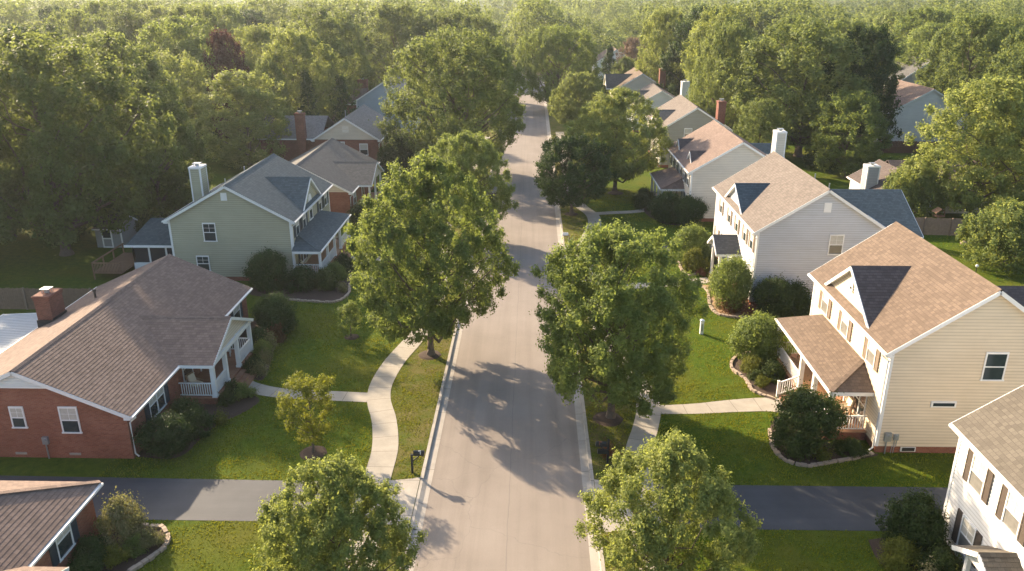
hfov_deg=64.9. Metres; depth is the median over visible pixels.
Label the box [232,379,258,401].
shrub
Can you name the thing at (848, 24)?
leafy tree
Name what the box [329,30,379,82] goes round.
leafy tree
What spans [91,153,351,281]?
sage house
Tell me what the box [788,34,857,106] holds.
leafy tree
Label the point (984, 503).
white house
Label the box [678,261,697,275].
stone edging
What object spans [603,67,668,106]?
tan roofed house
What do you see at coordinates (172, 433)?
round bush
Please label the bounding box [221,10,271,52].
leafy tree
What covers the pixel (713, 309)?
stone edging
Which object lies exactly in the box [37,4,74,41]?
leafy tree
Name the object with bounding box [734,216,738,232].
window
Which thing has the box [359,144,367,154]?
window
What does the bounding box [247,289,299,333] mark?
round bush
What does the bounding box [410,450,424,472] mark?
mailbox
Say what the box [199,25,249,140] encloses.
leafy tree
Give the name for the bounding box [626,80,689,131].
white gabled house
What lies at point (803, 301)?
hedge bush
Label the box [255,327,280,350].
shrub
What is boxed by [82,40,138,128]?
leafy tree
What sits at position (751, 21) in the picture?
leafy tree
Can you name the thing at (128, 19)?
leafy tree
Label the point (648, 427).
sidewalk
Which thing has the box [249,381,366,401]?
front walk
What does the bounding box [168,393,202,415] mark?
shrub
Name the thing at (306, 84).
conifer tree
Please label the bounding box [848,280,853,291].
window
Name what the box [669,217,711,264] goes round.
round bush
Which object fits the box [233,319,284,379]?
mulch bed
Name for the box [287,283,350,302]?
stone edging
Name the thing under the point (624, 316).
maple tree
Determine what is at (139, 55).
leafy tree
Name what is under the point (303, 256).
window
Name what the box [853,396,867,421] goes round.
window
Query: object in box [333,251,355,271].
shrub
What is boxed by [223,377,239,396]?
shrub
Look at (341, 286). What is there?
shrub
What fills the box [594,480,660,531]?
driveway apron
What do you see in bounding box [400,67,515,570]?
kerb
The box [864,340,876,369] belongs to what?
window
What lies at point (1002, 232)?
leafy tree
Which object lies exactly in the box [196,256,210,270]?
window
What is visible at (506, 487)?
road
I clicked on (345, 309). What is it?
sapling
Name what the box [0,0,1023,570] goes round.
ground
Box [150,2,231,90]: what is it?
leafy tree
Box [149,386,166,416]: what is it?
window
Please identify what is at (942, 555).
shrub
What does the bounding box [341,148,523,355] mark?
maple tree
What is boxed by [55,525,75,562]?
window
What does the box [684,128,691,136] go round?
window
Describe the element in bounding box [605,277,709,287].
front walk
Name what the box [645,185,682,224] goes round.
round bush
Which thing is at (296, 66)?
leafy tree
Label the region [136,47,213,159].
leafy tree
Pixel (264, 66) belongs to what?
leafy tree
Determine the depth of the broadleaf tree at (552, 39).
157.12 m
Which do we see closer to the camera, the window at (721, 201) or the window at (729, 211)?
the window at (729, 211)
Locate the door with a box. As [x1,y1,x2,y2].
[101,230,113,247]
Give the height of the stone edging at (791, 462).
0.191 m
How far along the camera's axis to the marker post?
57.94 m
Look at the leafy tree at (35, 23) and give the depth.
176.28 m
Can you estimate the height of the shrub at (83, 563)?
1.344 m
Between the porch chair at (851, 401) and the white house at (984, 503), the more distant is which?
the porch chair at (851, 401)
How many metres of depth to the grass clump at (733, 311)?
61.61 m
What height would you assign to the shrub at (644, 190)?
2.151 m
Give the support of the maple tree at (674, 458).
on the ground at (34, 262)
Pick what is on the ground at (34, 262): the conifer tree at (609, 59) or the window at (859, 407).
the conifer tree at (609, 59)
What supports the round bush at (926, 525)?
on the mulch bed at (874, 543)
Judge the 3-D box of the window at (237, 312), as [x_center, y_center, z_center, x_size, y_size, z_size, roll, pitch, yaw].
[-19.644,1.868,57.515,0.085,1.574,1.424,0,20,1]
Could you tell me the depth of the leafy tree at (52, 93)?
69.47 m
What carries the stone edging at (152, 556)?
on the ground at (34, 262)
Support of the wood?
on the ground at (34, 262)
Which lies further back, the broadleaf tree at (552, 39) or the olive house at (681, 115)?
the broadleaf tree at (552, 39)
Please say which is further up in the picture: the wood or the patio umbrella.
the wood
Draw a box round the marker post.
[699,319,704,333]
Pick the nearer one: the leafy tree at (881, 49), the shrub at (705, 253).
the shrub at (705, 253)
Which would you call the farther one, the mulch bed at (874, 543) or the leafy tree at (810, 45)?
the leafy tree at (810, 45)
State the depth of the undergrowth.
92.03 m
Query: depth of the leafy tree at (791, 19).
188.12 m
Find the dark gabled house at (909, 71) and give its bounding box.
[888,56,938,85]
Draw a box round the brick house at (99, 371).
[0,254,256,458]
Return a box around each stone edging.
[115,523,170,570]
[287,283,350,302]
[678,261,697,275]
[702,285,752,318]
[729,351,774,399]
[768,428,873,467]
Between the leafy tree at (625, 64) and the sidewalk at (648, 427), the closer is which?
the sidewalk at (648, 427)
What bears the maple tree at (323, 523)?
on the ground at (34, 262)
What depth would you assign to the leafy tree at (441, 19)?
160.63 m
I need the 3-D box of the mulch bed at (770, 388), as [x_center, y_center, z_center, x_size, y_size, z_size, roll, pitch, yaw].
[15.971,5.676,52.208,2.994,0.064,6.500,0,20,1]
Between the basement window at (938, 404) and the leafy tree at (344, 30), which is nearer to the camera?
the basement window at (938, 404)
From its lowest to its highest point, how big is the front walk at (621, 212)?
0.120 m
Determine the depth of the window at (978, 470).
33.28 m
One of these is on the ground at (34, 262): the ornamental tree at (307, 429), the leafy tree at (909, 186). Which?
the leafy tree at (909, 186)
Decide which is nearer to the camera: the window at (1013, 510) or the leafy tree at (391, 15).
the window at (1013, 510)
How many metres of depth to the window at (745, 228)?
64.91 m
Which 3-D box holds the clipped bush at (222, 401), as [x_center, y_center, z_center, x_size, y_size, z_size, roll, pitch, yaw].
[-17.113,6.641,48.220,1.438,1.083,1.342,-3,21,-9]
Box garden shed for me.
[91,215,137,247]
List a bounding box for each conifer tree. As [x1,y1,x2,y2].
[294,68,318,115]
[330,73,358,122]
[595,43,618,96]
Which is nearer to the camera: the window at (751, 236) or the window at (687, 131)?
the window at (751, 236)
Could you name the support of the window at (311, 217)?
in the sage house at (279, 204)
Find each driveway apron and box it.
[352,477,419,527]
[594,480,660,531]
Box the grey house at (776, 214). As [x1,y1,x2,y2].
[707,151,923,305]
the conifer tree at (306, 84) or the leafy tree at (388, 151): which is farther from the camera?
the conifer tree at (306, 84)
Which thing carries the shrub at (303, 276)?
on the mulch bed at (327, 295)
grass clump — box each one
[713,296,740,315]
[739,298,759,316]
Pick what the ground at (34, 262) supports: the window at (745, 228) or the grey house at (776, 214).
the grey house at (776, 214)
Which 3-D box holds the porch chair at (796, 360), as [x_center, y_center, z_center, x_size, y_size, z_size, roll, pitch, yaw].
[18.477,4.744,51.772,0.700,1.027,0.824,-14,24,-32]
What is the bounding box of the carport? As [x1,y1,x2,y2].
[0,313,37,352]
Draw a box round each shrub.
[66,547,106,570]
[71,529,112,568]
[91,486,148,549]
[101,541,134,569]
[122,531,149,557]
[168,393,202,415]
[178,403,217,441]
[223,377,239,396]
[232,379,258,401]
[241,352,264,373]
[252,337,273,358]
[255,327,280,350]
[282,260,320,294]
[311,265,340,290]
[324,260,348,281]
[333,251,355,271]
[335,281,347,292]
[345,197,372,223]
[631,184,655,201]
[631,193,653,210]
[695,248,717,269]
[696,267,705,276]
[703,282,718,296]
[713,298,724,308]
[738,352,770,375]
[745,366,765,380]
[752,375,772,388]
[758,355,787,384]
[811,444,835,461]
[829,436,871,458]
[875,532,924,570]
[913,539,963,570]
[914,555,943,570]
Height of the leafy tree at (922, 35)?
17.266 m
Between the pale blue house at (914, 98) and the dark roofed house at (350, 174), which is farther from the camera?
the pale blue house at (914, 98)
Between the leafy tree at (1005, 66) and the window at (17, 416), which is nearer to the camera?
the window at (17, 416)
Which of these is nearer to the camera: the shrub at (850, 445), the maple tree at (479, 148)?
the shrub at (850, 445)
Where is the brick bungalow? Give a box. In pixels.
[0,480,103,570]
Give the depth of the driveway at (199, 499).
39.77 m
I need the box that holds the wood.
[0,0,1023,81]
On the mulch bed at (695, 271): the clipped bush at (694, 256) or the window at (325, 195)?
the clipped bush at (694, 256)
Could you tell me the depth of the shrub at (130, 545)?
35.43 m
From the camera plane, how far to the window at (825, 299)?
50.72 m
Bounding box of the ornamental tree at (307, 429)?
[275,370,337,451]
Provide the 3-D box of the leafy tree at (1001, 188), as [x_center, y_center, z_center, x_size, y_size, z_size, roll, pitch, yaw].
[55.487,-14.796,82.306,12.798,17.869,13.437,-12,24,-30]
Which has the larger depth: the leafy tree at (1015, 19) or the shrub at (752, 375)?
the leafy tree at (1015, 19)
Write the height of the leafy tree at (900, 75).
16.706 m
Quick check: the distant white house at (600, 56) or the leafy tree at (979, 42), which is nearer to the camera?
the leafy tree at (979, 42)
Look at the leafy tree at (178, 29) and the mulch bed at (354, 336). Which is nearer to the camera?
the mulch bed at (354, 336)
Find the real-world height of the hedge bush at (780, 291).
3.788 m
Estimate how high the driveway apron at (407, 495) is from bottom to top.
0.104 m
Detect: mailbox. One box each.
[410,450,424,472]
[595,439,609,463]
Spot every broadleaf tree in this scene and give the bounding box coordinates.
[368,23,533,167]
[511,23,602,110]
[547,70,605,126]
[564,86,674,190]
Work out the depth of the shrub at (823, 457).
42.47 m
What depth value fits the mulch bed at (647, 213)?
88.94 m
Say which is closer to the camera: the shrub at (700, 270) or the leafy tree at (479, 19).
the shrub at (700, 270)
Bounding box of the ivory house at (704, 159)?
[649,120,787,221]
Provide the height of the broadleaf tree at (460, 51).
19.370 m
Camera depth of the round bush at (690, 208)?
83.38 m
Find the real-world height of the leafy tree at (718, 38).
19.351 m
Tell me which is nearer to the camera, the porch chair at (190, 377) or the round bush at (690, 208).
the porch chair at (190, 377)
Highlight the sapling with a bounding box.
[334,300,363,337]
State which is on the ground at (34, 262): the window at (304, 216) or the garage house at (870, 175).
the garage house at (870, 175)
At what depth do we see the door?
77.20 m
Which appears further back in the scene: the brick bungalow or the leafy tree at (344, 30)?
the leafy tree at (344, 30)
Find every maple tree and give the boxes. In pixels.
[248,448,429,570]
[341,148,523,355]
[423,128,518,230]
[529,217,710,418]
[573,427,763,570]
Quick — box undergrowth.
[1,87,1001,238]
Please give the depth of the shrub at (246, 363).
52.07 m
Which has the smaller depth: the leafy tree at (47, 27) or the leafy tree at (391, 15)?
the leafy tree at (47, 27)
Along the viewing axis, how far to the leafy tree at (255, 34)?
135.67 m
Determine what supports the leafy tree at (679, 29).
on the ground at (34, 262)
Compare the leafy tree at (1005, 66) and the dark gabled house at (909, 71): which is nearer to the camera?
the leafy tree at (1005, 66)
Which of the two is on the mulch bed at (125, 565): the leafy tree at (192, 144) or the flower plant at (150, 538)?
the flower plant at (150, 538)
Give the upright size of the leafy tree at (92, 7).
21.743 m
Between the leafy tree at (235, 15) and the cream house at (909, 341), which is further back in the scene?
the leafy tree at (235, 15)
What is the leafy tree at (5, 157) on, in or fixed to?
on the ground at (34, 262)
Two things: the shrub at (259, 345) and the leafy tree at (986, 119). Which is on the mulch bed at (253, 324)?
the shrub at (259, 345)
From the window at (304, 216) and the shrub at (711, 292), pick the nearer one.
the shrub at (711, 292)
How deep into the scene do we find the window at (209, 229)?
67.19 m
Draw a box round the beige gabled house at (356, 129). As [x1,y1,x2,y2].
[258,104,393,167]
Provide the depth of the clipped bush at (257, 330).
55.74 m
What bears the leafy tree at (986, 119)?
on the ground at (34, 262)
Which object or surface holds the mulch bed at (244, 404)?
on the ground at (34, 262)
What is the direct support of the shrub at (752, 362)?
on the mulch bed at (770, 388)
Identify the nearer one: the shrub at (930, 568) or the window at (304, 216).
the shrub at (930, 568)
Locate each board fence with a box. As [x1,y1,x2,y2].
[0,287,91,309]
[880,140,941,152]
[915,217,992,235]
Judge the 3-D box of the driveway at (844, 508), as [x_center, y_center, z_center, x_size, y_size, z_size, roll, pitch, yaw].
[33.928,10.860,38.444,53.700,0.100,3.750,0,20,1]
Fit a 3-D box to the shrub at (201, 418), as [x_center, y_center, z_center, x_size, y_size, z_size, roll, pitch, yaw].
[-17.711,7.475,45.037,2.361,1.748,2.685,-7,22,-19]
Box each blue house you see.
[330,75,420,132]
[875,80,967,148]
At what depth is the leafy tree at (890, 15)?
214.65 m
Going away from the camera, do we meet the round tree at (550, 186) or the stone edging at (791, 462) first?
the stone edging at (791, 462)
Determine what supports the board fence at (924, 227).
on the ground at (34, 262)
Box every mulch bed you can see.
[89,528,165,570]
[137,395,258,458]
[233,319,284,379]
[249,265,352,300]
[300,446,326,459]
[344,334,358,339]
[418,350,440,359]
[565,212,577,215]
[593,411,622,426]
[608,191,622,194]
[644,207,676,224]
[679,253,717,273]
[703,285,750,317]
[733,356,788,395]
[770,416,877,463]
[869,538,942,570]
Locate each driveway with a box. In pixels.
[0,475,355,520]
[654,484,947,530]
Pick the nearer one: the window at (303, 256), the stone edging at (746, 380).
the stone edging at (746, 380)
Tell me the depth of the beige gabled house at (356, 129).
109.72 m
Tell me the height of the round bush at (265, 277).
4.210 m
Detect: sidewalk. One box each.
[348,137,489,569]
[556,132,660,569]
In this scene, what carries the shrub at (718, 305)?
on the mulch bed at (718, 310)
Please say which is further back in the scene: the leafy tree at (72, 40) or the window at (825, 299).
the leafy tree at (72, 40)
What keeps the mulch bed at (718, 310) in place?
on the ground at (34, 262)
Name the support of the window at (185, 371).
in the brick house at (99, 371)
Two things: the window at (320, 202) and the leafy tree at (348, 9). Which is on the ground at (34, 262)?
the leafy tree at (348, 9)
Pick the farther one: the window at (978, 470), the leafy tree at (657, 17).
the leafy tree at (657, 17)
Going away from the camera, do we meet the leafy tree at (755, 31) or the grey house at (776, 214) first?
the grey house at (776, 214)
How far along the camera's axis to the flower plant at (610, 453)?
42.75 m
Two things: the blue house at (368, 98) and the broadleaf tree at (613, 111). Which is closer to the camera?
the broadleaf tree at (613, 111)
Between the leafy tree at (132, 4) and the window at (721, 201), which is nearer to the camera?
the window at (721, 201)
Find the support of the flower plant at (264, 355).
on the mulch bed at (253, 324)
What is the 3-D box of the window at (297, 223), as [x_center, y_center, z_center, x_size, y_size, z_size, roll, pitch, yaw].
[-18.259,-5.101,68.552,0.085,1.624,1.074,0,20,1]
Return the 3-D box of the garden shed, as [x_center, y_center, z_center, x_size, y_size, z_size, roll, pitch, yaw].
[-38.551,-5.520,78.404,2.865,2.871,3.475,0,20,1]
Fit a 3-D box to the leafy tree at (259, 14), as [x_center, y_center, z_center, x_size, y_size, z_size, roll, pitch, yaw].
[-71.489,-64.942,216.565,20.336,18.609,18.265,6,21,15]
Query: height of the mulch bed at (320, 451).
0.074 m
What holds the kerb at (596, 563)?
on the ground at (34, 262)
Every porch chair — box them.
[185,371,204,390]
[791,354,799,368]
[838,396,856,414]
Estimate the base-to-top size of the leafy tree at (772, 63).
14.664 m
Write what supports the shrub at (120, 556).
on the mulch bed at (125, 565)
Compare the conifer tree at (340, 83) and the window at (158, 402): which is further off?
the conifer tree at (340, 83)
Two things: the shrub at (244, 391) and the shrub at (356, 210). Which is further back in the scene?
the shrub at (356, 210)
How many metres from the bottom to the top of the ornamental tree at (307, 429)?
4.944 m
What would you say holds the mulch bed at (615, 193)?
on the ground at (34, 262)
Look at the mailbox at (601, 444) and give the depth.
42.01 m
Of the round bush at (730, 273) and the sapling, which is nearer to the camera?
the sapling
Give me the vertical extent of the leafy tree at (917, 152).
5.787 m
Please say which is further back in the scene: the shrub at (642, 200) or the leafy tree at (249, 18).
the leafy tree at (249, 18)
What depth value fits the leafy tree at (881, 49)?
110.03 m
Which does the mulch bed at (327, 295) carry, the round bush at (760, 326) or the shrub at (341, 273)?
the shrub at (341, 273)
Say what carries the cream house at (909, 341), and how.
on the ground at (34, 262)
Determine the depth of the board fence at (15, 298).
62.26 m
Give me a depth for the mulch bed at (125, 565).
35.25 m
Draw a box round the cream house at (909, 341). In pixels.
[775,221,1023,453]
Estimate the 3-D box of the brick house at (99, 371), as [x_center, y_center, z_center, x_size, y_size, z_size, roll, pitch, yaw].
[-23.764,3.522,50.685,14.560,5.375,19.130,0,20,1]
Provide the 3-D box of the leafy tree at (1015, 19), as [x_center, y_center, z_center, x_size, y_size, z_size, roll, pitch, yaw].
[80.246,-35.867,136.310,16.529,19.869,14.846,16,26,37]
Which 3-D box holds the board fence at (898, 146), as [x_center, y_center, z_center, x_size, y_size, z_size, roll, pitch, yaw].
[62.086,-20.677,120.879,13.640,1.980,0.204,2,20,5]
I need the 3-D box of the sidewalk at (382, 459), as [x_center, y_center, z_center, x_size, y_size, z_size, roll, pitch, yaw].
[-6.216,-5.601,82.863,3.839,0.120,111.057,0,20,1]
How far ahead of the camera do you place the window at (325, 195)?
77.94 m
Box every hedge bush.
[748,270,798,318]
[776,276,811,316]
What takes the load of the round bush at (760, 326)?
on the ground at (34, 262)
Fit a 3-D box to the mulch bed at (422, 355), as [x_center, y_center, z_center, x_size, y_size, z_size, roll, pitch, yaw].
[-5.575,4.690,54.854,1.600,0.074,1.558,0,20,1]
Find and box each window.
[8,406,28,428]
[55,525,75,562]
[57,406,82,433]
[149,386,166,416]
[182,368,193,381]
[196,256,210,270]
[202,223,217,241]
[233,304,240,316]
[296,220,299,236]
[300,254,306,261]
[303,213,306,226]
[308,194,313,220]
[319,198,322,210]
[324,192,327,205]
[353,191,356,203]
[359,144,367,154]
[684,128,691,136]
[719,199,722,214]
[727,208,730,224]
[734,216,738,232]
[742,225,746,243]
[749,233,753,250]
[820,292,828,316]
[827,234,844,254]
[839,312,848,339]
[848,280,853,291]
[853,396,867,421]
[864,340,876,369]
[930,401,956,407]
[955,514,977,556]
[966,453,987,499]
[979,352,1009,380]
[999,490,1023,540]
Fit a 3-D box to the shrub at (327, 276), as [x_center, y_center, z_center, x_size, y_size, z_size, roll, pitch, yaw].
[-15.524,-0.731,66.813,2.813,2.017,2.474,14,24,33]
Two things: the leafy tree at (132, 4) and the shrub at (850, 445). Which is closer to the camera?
the shrub at (850, 445)
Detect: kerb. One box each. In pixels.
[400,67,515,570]
[542,75,604,570]
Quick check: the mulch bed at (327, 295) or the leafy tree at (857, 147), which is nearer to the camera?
the mulch bed at (327, 295)
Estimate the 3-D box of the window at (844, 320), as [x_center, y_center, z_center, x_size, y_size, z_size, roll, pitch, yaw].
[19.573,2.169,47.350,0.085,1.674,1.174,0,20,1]
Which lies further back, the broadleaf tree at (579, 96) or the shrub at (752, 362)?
the broadleaf tree at (579, 96)
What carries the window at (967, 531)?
in the white house at (984, 503)
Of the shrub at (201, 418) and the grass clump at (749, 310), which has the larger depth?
the grass clump at (749, 310)
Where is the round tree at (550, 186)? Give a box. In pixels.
[533,132,619,213]
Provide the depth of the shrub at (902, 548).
34.32 m
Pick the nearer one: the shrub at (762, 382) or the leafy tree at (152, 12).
the shrub at (762, 382)
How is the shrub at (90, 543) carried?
on the mulch bed at (125, 565)
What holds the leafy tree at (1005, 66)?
on the ground at (34, 262)
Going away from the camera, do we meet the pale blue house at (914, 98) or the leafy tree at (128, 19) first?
the pale blue house at (914, 98)
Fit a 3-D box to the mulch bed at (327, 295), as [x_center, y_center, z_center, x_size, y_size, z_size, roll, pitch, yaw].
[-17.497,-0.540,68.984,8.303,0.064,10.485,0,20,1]
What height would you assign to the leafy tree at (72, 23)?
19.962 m
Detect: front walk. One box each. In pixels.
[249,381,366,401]
[596,207,644,214]
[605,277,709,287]
[660,398,783,413]
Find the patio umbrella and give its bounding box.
[932,207,946,223]
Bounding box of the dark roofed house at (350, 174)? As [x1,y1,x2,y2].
[289,138,383,213]
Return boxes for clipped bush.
[213,387,236,407]
[244,326,267,344]
[265,321,287,342]
[679,247,705,273]
[702,257,710,272]
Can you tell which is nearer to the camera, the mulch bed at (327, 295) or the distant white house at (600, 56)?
the mulch bed at (327, 295)
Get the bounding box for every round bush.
[130,403,197,458]
[241,241,290,293]
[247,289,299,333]
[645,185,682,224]
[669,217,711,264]
[670,188,709,227]
[706,250,756,312]
[726,304,793,364]
[766,375,855,461]
[874,478,952,551]
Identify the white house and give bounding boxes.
[592,43,632,80]
[942,385,1023,570]
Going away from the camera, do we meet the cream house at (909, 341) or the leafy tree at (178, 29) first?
the cream house at (909, 341)
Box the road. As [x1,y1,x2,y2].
[414,71,590,570]
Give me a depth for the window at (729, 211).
69.86 m
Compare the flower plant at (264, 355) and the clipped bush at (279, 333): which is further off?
the clipped bush at (279, 333)
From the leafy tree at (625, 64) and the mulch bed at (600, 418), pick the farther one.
the leafy tree at (625, 64)
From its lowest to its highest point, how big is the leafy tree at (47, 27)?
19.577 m
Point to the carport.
(14, 328)
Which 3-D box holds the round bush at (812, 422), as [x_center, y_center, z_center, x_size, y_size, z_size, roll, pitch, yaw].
[15.675,6.744,42.931,4.466,4.630,4.271,-14,24,-33]
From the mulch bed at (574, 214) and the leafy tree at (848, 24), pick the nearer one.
the mulch bed at (574, 214)
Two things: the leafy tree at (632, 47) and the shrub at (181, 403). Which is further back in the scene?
the leafy tree at (632, 47)
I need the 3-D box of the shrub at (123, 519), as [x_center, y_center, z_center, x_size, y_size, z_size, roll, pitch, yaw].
[-17.655,10.341,36.089,2.249,2.622,2.558,-2,20,-5]
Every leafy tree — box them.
[0,19,89,143]
[0,23,186,256]
[0,32,87,237]
[7,18,43,30]
[28,7,108,49]
[34,27,195,187]
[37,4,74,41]
[59,35,115,104]
[71,0,136,46]
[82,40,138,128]
[83,77,217,219]
[92,5,166,78]
[101,0,161,29]
[133,12,233,138]
[136,2,175,45]
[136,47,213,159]
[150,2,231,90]
[191,66,293,169]
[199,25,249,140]
[205,1,258,56]
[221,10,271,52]
[229,22,297,108]
[230,7,267,33]
[249,56,291,138]
[254,26,345,120]
[257,19,343,72]
[265,4,372,114]
[325,5,386,62]
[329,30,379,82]
[343,0,437,90]
[376,130,416,176]
[415,9,481,97]
[461,12,515,93]
[604,54,636,94]
[615,35,650,73]
[633,5,689,95]
[656,1,738,99]
[678,1,768,110]
[685,19,763,132]
[711,14,910,156]
[728,28,770,84]
[732,97,792,155]
[738,14,769,38]
[753,41,794,105]
[777,13,806,77]
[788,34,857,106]
[791,29,906,96]
[803,88,896,176]
[815,21,903,150]
[823,16,866,39]
[864,9,906,41]
[876,153,954,223]
[887,5,969,60]
[893,21,972,70]
[897,151,940,159]
[899,69,1023,218]
[912,10,1023,129]
[935,13,1023,92]
[954,198,1023,275]
[972,25,1023,134]
[975,75,1023,202]
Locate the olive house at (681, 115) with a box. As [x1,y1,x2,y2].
[646,94,732,167]
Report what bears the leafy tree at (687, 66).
on the ground at (34, 262)
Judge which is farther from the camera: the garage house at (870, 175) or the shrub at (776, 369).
the garage house at (870, 175)
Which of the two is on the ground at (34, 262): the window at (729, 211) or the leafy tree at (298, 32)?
the leafy tree at (298, 32)
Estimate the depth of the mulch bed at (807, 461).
43.00 m
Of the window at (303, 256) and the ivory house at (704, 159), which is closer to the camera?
the window at (303, 256)
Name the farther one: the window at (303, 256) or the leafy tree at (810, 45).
the leafy tree at (810, 45)
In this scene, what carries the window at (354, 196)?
in the dark roofed house at (350, 174)
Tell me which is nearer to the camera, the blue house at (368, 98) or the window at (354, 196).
the window at (354, 196)
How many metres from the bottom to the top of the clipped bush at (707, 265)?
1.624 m
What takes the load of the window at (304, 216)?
in the sage house at (279, 204)
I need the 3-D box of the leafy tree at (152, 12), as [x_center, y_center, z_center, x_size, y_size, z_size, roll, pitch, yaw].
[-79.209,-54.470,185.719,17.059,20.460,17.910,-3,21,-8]
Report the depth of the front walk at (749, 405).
48.10 m
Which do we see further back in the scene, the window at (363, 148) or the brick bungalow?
the window at (363, 148)
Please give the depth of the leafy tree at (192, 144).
82.86 m
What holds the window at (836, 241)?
in the grey house at (776, 214)
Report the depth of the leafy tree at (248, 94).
106.04 m
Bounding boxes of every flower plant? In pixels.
[133,524,168,548]
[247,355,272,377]
[257,342,276,364]
[600,438,615,462]
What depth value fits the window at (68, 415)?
42.02 m
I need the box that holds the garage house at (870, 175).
[846,159,994,213]
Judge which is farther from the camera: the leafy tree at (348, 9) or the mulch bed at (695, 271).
the leafy tree at (348, 9)
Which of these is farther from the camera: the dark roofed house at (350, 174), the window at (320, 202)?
the dark roofed house at (350, 174)
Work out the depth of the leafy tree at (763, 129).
104.43 m
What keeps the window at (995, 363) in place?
in the cream house at (909, 341)

